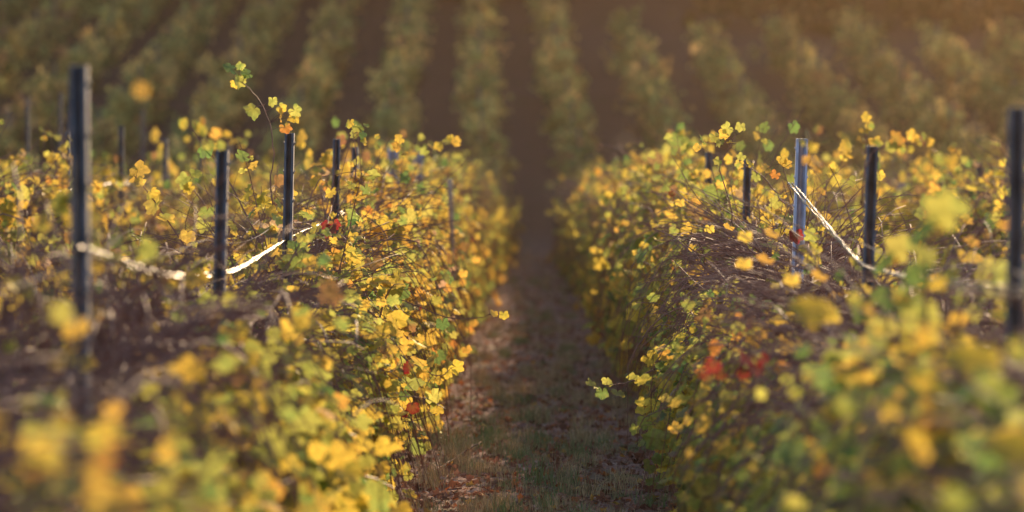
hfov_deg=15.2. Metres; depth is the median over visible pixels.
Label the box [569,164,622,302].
grapevine
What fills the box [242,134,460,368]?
grapevine
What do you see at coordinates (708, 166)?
metal post
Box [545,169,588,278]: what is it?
grapevine
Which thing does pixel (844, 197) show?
grapevine
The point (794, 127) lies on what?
grapevine
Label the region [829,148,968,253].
grapevine
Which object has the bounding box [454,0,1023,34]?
woodland
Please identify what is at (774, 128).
metal post
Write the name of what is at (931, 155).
grapevine
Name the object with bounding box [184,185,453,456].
grapevine
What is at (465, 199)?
grapevine
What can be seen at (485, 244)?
grapevine
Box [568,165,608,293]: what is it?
grapevine
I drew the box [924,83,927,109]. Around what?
metal post
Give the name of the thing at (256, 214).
grapevine
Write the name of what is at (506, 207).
grapevine
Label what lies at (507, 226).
grapevine
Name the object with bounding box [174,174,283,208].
grapevine
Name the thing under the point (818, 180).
grapevine
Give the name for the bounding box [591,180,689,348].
grapevine
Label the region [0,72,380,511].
grapevine
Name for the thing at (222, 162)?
metal post
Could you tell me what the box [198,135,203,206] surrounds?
metal post
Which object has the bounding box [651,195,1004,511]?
grapevine
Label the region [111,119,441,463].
grapevine
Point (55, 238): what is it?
grapevine
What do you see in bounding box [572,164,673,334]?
grapevine
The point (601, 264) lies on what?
grapevine
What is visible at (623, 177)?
grapevine
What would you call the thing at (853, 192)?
grapevine
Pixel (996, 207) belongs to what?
grapevine
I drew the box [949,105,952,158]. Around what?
metal post
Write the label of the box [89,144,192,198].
grapevine
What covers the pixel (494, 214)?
grapevine
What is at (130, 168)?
grapevine
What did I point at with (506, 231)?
grapevine
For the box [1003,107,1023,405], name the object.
metal post
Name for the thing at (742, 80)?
metal post
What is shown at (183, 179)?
grapevine
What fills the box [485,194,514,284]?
grapevine
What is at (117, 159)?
grapevine
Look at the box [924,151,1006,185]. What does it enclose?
grapevine
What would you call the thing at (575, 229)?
grapevine
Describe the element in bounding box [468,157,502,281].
grapevine
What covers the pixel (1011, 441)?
grapevine
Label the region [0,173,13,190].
grapevine
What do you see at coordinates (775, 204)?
grapevine
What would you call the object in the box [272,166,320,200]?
grapevine
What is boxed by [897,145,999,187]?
grapevine
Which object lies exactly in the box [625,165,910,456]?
grapevine
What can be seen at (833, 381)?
grapevine
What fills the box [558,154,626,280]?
grapevine
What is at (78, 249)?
drip hose
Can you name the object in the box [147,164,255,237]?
grapevine
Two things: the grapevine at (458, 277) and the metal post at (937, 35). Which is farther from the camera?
the metal post at (937, 35)
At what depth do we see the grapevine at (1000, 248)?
27.10 m
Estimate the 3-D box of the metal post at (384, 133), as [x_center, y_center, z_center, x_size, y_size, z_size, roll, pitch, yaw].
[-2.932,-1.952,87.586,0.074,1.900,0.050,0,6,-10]
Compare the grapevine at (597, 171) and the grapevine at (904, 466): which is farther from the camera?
the grapevine at (597, 171)
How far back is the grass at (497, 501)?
23.08 m
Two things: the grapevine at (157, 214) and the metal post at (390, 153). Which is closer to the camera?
the metal post at (390, 153)
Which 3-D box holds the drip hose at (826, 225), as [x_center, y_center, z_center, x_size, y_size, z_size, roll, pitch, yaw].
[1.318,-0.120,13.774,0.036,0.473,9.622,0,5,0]
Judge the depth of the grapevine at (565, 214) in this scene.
54.88 m
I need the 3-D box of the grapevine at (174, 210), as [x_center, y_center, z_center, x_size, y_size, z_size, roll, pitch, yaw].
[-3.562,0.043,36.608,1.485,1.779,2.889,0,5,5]
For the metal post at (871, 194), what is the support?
on the ground at (532, 150)
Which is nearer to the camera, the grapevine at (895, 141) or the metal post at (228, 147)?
the grapevine at (895, 141)
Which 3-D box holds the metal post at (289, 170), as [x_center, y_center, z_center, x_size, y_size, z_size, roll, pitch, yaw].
[-1.112,0.385,18.868,0.059,1.980,0.031,2,5,10]
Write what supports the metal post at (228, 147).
on the ground at (532, 150)
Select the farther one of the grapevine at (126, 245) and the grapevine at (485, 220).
the grapevine at (485, 220)
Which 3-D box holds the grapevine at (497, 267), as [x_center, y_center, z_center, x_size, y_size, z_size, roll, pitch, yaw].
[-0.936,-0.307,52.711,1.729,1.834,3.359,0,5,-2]
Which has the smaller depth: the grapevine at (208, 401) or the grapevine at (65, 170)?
the grapevine at (208, 401)
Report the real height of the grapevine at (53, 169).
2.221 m
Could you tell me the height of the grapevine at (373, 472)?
1.593 m
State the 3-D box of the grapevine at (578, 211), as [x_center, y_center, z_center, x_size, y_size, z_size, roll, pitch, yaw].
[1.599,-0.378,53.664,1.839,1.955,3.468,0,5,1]
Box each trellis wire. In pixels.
[0,222,317,290]
[733,217,1023,277]
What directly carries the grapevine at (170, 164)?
on the ground at (532, 150)
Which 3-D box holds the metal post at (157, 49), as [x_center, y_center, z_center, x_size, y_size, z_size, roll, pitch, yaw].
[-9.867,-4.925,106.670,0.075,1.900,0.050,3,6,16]
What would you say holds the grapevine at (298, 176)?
on the ground at (532, 150)
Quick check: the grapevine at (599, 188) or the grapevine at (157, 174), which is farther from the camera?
the grapevine at (599, 188)
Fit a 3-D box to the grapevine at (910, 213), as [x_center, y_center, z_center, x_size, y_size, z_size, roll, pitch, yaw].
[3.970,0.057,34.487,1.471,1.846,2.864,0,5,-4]
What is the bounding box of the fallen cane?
[413,441,480,477]
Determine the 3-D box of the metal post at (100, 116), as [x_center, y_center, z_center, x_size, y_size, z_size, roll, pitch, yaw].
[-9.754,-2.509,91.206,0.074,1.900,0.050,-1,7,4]
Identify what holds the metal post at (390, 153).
on the ground at (532, 150)
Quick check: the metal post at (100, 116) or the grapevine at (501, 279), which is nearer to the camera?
the grapevine at (501, 279)
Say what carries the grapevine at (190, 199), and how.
on the ground at (532, 150)
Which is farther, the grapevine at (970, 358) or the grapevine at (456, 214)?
the grapevine at (456, 214)
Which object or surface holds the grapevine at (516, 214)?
on the ground at (532, 150)
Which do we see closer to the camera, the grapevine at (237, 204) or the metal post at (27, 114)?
the grapevine at (237, 204)
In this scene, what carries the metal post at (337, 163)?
on the ground at (532, 150)
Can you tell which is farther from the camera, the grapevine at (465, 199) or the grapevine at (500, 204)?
the grapevine at (500, 204)
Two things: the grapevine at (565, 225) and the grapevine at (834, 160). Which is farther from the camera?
the grapevine at (565, 225)
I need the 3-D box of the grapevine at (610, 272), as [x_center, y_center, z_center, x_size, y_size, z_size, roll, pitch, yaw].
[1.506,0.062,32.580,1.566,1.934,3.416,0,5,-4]
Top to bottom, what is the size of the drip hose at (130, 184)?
0.719 m
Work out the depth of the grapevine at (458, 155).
41.97 m
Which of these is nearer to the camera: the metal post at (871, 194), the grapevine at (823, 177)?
the metal post at (871, 194)
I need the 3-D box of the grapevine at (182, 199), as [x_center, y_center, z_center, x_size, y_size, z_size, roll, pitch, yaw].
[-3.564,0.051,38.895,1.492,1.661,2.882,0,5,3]
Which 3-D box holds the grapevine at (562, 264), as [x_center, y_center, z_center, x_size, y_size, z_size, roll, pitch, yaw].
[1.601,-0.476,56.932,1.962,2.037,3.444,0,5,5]
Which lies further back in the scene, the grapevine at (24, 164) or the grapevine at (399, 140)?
the grapevine at (24, 164)
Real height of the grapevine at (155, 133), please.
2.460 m
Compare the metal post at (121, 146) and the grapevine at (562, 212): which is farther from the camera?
the grapevine at (562, 212)
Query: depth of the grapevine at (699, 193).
26.45 m
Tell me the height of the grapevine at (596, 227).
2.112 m
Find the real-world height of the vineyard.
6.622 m
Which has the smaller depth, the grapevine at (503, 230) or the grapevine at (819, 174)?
the grapevine at (819, 174)
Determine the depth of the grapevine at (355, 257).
18.81 m
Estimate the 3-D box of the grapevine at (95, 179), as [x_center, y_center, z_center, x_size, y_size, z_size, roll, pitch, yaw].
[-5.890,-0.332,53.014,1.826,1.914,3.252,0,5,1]
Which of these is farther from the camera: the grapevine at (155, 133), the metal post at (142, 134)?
the metal post at (142, 134)
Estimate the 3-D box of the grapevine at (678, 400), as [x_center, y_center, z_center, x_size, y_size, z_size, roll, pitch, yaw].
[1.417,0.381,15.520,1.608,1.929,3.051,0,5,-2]
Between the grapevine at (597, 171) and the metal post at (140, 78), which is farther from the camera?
the metal post at (140, 78)
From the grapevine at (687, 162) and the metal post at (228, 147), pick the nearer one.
the grapevine at (687, 162)
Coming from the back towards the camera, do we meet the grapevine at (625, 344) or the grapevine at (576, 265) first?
the grapevine at (576, 265)
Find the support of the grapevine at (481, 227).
on the ground at (532, 150)
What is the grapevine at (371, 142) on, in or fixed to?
on the ground at (532, 150)
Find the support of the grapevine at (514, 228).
on the ground at (532, 150)
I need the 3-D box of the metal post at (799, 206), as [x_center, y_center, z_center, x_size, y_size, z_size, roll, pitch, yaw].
[1.388,0.401,18.807,0.070,1.954,0.038,1,5,-5]
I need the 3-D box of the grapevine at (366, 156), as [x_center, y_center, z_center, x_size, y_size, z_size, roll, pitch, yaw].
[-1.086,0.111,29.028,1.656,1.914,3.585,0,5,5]
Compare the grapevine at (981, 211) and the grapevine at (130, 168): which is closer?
the grapevine at (981, 211)
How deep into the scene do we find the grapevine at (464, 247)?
27.75 m
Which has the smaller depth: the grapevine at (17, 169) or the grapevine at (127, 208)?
the grapevine at (127, 208)
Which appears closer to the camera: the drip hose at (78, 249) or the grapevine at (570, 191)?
the drip hose at (78, 249)
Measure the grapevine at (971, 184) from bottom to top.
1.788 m
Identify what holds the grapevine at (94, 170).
on the ground at (532, 150)
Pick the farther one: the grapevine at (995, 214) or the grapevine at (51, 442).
the grapevine at (995, 214)
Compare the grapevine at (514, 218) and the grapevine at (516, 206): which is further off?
the grapevine at (516, 206)
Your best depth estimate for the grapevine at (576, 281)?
48.03 m
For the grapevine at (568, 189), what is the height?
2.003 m
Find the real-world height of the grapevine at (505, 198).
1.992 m
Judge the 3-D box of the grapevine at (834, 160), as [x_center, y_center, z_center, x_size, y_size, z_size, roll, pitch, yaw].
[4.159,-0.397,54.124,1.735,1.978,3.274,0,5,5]
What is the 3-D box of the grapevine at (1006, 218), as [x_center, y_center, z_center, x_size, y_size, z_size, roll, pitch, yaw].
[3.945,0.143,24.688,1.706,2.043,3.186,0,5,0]
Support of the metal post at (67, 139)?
on the ground at (532, 150)
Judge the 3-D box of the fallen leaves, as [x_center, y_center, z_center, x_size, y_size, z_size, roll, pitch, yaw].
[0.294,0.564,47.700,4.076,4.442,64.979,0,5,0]
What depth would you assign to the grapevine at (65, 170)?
28.04 m
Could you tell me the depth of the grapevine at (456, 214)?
32.99 m
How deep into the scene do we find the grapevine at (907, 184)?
38.62 m
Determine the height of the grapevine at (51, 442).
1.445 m
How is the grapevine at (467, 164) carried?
on the ground at (532, 150)
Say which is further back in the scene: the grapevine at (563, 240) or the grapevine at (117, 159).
the grapevine at (563, 240)
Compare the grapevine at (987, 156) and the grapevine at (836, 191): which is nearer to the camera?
the grapevine at (836, 191)
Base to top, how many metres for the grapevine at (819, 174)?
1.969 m
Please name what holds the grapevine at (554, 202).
on the ground at (532, 150)
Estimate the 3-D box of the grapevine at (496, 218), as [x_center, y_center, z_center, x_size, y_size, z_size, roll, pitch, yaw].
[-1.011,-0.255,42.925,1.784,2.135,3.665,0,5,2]
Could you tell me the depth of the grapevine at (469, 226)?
35.38 m
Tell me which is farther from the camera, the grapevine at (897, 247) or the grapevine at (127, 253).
the grapevine at (127, 253)
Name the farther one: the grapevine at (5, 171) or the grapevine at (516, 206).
the grapevine at (516, 206)
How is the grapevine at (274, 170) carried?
on the ground at (532, 150)
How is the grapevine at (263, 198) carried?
on the ground at (532, 150)
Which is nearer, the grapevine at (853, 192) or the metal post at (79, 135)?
the metal post at (79, 135)
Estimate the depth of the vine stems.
107.09 m
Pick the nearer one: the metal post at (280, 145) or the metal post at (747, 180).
the metal post at (747, 180)
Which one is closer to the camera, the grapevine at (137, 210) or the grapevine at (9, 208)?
the grapevine at (9, 208)
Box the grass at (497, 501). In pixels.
[386,257,677,511]
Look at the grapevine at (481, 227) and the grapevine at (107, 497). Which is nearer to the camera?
the grapevine at (107, 497)
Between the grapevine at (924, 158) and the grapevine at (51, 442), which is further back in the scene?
the grapevine at (924, 158)
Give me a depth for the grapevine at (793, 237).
18.96 m
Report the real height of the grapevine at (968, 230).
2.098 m
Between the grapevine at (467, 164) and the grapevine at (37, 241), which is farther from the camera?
the grapevine at (467, 164)
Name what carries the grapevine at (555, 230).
on the ground at (532, 150)
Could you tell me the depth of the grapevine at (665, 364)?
17.82 m
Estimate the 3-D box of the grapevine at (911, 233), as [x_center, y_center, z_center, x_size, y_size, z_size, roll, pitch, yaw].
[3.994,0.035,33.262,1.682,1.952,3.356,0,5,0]
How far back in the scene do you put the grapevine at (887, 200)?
36.65 m
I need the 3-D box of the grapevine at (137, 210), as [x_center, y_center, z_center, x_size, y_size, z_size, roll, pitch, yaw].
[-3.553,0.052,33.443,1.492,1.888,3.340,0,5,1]
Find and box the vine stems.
[0,0,1023,180]
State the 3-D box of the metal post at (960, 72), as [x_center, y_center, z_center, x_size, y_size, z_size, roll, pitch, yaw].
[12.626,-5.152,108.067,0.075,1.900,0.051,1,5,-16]
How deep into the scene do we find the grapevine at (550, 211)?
66.82 m
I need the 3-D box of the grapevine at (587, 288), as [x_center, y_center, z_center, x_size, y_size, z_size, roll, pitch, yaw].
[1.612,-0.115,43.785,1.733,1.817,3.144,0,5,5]
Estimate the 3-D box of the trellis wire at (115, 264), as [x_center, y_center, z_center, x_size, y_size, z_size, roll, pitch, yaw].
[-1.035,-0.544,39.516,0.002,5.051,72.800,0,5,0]
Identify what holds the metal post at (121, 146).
on the ground at (532, 150)
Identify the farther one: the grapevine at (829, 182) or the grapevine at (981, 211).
the grapevine at (829, 182)
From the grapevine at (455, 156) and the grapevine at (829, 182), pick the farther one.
the grapevine at (829, 182)
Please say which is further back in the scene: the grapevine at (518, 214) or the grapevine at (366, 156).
the grapevine at (518, 214)
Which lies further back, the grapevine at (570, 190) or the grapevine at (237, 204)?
the grapevine at (570, 190)
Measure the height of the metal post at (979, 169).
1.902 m
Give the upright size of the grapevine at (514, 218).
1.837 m
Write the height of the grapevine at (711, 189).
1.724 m
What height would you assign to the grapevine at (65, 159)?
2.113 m
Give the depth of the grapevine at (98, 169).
56.49 m
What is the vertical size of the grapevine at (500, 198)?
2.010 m
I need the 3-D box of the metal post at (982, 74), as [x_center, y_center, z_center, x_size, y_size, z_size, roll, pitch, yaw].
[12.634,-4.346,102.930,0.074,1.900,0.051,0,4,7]
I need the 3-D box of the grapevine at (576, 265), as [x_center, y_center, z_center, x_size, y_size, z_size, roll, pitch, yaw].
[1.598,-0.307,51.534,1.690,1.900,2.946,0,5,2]
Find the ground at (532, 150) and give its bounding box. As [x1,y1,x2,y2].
[0,0,1023,511]
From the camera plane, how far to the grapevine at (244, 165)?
51.88 m
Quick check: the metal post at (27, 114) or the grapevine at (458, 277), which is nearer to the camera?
the grapevine at (458, 277)
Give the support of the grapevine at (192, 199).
on the ground at (532, 150)
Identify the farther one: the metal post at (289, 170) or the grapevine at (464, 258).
the grapevine at (464, 258)
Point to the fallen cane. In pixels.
(454, 457)
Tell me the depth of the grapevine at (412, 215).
23.18 m
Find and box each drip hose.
[31,181,140,199]
[72,211,344,279]
[788,182,1023,296]
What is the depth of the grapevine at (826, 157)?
49.90 m
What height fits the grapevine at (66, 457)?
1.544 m
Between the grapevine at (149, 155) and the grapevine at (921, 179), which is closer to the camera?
the grapevine at (921, 179)
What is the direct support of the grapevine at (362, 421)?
on the ground at (532, 150)
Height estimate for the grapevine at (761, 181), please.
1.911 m
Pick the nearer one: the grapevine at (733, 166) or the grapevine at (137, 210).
the grapevine at (137, 210)
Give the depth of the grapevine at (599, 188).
46.09 m
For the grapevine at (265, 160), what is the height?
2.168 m
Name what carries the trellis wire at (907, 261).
attached to the metal post at (1014, 233)
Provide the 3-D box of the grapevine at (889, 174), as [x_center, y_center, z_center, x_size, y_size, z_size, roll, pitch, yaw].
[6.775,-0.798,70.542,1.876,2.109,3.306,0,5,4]
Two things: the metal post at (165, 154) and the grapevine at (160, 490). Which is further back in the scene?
the metal post at (165, 154)
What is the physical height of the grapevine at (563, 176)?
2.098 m
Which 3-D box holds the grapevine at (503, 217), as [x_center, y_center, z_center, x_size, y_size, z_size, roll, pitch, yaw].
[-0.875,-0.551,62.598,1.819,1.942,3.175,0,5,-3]
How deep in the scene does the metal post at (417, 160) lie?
39.84 m
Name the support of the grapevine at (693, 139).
on the ground at (532, 150)
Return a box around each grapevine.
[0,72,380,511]
[0,84,227,511]
[0,100,99,361]
[0,112,70,385]
[0,116,432,511]
[0,133,114,288]
[0,138,98,179]
[0,152,45,193]
[0,162,52,194]
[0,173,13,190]
[0,200,398,511]
[0,234,321,511]
[0,281,328,511]
[0,303,296,511]
[0,375,175,505]
[0,395,189,511]
[1,123,156,308]
[1,144,117,350]
[5,191,391,493]
[6,155,60,191]
[9,165,35,192]
[25,190,399,500]
[26,177,179,292]
[28,175,156,281]
[30,163,146,195]
[30,170,156,295]
[35,209,448,511]
[36,156,179,293]
[51,155,211,291]
[53,163,162,197]
[61,154,158,197]
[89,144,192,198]
[89,153,183,188]
[90,148,157,198]
[91,168,130,206]
[96,148,232,267]
[102,61,508,504]
[107,169,436,502]
[109,187,193,252]
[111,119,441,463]
[114,169,213,257]
[116,169,247,245]
[118,153,250,238]
[131,164,424,480]
[135,179,214,233]
[140,109,273,228]
[144,153,205,185]
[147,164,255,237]
[155,162,266,235]
[162,147,282,221]
[170,168,282,203]
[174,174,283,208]
[176,174,276,235]
[179,151,470,430]
[181,139,471,442]
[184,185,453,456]
[204,151,306,202]
[212,127,469,412]
[232,146,479,397]
[235,148,324,203]
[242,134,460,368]
[243,164,329,202]
[250,132,477,377]
[250,150,486,384]
[251,160,339,194]
[253,172,281,200]
[269,163,331,194]
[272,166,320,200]
[276,151,489,368]
[293,132,486,359]
[295,105,447,251]
[303,140,479,340]
[322,130,489,338]
[329,147,489,338]
[331,127,502,332]
[343,139,498,310]
[344,133,488,329]
[348,159,479,354]
[361,133,490,324]
[400,146,503,299]
[416,176,479,309]
[436,159,495,304]
[437,165,496,311]
[441,148,508,265]
[444,158,503,302]
[455,151,519,256]
[457,161,505,260]
[461,161,520,243]
[461,168,507,261]
[462,157,521,269]
[462,174,498,303]
[462,180,495,290]
[466,164,515,251]
[466,170,514,284]
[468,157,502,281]
[470,159,517,276]
[471,167,506,297]
[473,163,514,276]
[474,166,517,256]
[475,189,496,308]
[478,168,518,268]
[482,155,516,256]
[482,176,517,259]
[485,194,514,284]
[487,174,513,270]
[488,173,511,266]
[493,168,521,252]
[495,174,521,265]
[495,180,520,260]
[500,175,525,259]
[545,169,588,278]
[549,170,579,269]
[549,173,575,261]
[551,161,606,275]
[552,157,634,256]
[552,159,601,246]
[553,159,632,240]
[553,159,632,268]
[553,162,590,255]
[554,170,594,260]
[555,156,610,242]
[555,157,596,271]
[555,158,634,284]
[556,179,579,278]
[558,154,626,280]
[558,157,596,211]
[560,169,613,294]
[560,175,610,289]
[562,158,663,290]
[563,159,636,287]
[567,164,642,295]
[568,164,607,300]
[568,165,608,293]
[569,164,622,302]
[571,149,718,308]
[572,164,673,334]
[572,182,597,300]
[573,143,755,347]
[575,124,754,339]
[575,169,668,317]
[585,119,808,377]
[585,127,757,355]
[585,170,997,511]
[586,164,629,285]
[588,140,703,227]
[590,138,697,286]
[590,146,790,373]
[590,154,764,332]
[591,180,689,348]
[593,138,739,281]
[598,158,810,396]
[602,119,807,393]
[602,128,823,403]
[616,159,851,411]
[617,107,862,408]
[619,139,895,449]
[620,172,856,422]
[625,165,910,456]
[627,121,946,505]
[637,152,917,471]
[642,125,1006,511]
[648,189,942,503]
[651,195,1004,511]
[655,111,1006,510]
[658,128,1006,511]
[684,190,1023,511]
[700,228,1006,511]
[704,157,763,175]
[710,152,1023,511]
[732,174,1023,511]
[746,253,1023,511]
[757,158,838,205]
[757,165,842,204]
[760,166,784,188]
[775,151,895,215]
[786,160,885,213]
[789,152,904,210]
[800,341,1023,511]
[806,153,927,224]
[811,150,932,254]
[812,133,956,248]
[826,159,858,216]
[826,160,901,179]
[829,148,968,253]
[835,136,1004,254]
[835,159,942,274]
[849,161,893,182]
[849,165,993,276]
[858,429,1023,511]
[876,158,1006,253]
[877,149,999,266]
[877,165,1005,268]
[888,135,1007,292]
[895,155,939,184]
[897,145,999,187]
[907,160,995,290]
[920,141,1007,284]
[924,126,1007,312]
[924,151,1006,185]
[945,157,1007,299]
[954,152,1005,193]
[965,104,1007,327]
[982,204,1007,325]
[983,139,1007,324]
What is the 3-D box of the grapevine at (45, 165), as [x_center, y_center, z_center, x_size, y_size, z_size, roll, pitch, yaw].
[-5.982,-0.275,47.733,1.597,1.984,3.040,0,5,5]
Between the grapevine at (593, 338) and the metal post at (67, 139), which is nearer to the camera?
the metal post at (67, 139)
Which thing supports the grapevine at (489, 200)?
on the ground at (532, 150)
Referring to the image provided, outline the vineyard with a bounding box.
[0,0,1023,237]
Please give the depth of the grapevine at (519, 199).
76.91 m
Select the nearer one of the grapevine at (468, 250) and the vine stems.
the grapevine at (468, 250)
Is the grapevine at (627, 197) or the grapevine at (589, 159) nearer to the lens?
the grapevine at (627, 197)
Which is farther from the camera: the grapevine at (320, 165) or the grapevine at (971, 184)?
the grapevine at (320, 165)
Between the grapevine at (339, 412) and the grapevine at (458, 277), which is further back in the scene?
the grapevine at (458, 277)
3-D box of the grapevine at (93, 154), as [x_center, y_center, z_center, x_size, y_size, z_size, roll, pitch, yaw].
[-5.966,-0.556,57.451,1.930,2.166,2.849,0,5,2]
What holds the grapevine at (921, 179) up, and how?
on the ground at (532, 150)
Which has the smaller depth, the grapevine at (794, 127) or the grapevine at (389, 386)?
the grapevine at (389, 386)
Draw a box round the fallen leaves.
[385,248,677,511]
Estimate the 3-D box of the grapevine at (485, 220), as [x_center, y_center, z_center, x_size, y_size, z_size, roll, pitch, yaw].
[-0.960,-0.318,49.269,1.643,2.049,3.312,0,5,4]
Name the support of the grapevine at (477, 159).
on the ground at (532, 150)
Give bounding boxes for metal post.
[25,99,30,174]
[35,10,37,66]
[57,92,62,172]
[65,132,69,189]
[68,65,91,433]
[98,110,102,162]
[118,126,124,218]
[139,64,141,129]
[141,109,143,161]
[156,44,158,105]
[162,139,168,202]
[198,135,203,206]
[212,150,229,332]
[226,142,230,182]
[279,137,282,165]
[282,133,295,313]
[300,86,302,155]
[331,139,340,237]
[351,147,358,211]
[383,129,385,150]
[387,148,397,188]
[414,151,422,181]
[447,179,457,383]
[704,151,712,210]
[728,54,731,116]
[741,75,743,140]
[742,160,751,228]
[773,124,775,163]
[791,138,807,296]
[815,59,819,124]
[860,146,879,361]
[880,41,884,102]
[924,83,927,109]
[936,22,938,80]
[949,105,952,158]
[958,39,963,100]
[976,163,982,194]
[982,58,984,123]
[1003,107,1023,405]
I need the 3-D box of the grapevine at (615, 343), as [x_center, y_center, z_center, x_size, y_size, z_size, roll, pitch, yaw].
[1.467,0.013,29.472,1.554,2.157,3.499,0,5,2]
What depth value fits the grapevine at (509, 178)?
72.28 m
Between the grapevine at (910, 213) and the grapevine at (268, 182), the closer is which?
the grapevine at (910, 213)
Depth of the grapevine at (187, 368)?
9.15 m
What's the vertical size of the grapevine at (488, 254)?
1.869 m
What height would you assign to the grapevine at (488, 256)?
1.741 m
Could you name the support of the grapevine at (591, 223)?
on the ground at (532, 150)
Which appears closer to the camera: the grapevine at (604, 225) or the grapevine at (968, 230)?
the grapevine at (968, 230)
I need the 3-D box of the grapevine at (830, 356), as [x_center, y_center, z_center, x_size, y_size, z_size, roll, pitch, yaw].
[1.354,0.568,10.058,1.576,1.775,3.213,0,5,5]
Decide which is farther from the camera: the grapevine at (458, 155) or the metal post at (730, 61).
the metal post at (730, 61)
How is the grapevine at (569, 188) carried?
on the ground at (532, 150)
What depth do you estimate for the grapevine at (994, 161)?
50.42 m
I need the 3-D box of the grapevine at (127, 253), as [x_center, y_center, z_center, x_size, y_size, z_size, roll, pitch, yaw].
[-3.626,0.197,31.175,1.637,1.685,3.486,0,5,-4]
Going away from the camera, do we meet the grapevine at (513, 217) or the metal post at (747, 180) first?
the metal post at (747, 180)
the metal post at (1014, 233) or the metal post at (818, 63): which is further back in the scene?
the metal post at (818, 63)
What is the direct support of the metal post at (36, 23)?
on the ground at (532, 150)
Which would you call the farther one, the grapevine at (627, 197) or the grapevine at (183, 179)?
the grapevine at (627, 197)
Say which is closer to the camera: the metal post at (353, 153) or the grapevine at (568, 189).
the metal post at (353, 153)
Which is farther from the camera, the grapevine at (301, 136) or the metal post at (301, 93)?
the metal post at (301, 93)
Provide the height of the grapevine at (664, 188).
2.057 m
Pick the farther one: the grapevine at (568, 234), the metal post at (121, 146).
the grapevine at (568, 234)
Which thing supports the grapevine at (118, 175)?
on the ground at (532, 150)
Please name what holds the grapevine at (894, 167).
on the ground at (532, 150)
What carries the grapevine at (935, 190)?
on the ground at (532, 150)
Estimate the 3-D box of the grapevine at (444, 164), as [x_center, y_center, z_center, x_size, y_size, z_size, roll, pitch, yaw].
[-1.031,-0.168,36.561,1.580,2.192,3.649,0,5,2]
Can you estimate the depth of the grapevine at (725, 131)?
19.71 m
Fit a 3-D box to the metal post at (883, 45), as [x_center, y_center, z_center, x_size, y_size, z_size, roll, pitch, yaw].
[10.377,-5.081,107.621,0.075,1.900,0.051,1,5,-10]
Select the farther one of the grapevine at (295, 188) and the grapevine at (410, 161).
the grapevine at (295, 188)
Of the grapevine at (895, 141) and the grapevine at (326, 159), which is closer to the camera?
the grapevine at (895, 141)
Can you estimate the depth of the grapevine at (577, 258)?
50.07 m
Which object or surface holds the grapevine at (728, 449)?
on the ground at (532, 150)
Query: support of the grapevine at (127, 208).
on the ground at (532, 150)
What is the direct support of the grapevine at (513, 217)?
on the ground at (532, 150)
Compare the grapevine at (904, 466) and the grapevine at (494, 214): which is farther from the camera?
the grapevine at (494, 214)
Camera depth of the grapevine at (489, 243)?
48.07 m
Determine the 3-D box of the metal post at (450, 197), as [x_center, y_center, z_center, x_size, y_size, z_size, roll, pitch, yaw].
[-0.464,0.248,30.147,0.051,1.713,0.059,-1,5,0]
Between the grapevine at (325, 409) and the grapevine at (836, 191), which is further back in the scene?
the grapevine at (836, 191)
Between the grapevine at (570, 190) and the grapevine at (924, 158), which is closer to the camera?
the grapevine at (924, 158)
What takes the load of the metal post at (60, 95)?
on the ground at (532, 150)
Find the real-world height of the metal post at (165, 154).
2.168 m
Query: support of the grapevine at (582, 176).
on the ground at (532, 150)
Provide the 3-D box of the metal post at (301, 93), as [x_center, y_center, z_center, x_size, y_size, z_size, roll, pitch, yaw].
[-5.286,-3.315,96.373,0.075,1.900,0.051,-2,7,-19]
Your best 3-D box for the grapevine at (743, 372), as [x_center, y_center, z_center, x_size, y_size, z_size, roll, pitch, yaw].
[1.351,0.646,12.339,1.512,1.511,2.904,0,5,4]
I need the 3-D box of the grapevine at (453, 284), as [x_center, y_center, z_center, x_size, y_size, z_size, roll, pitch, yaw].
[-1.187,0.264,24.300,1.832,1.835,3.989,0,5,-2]
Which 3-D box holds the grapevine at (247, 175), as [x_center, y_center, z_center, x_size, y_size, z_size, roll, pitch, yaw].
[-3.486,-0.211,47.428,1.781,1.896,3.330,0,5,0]

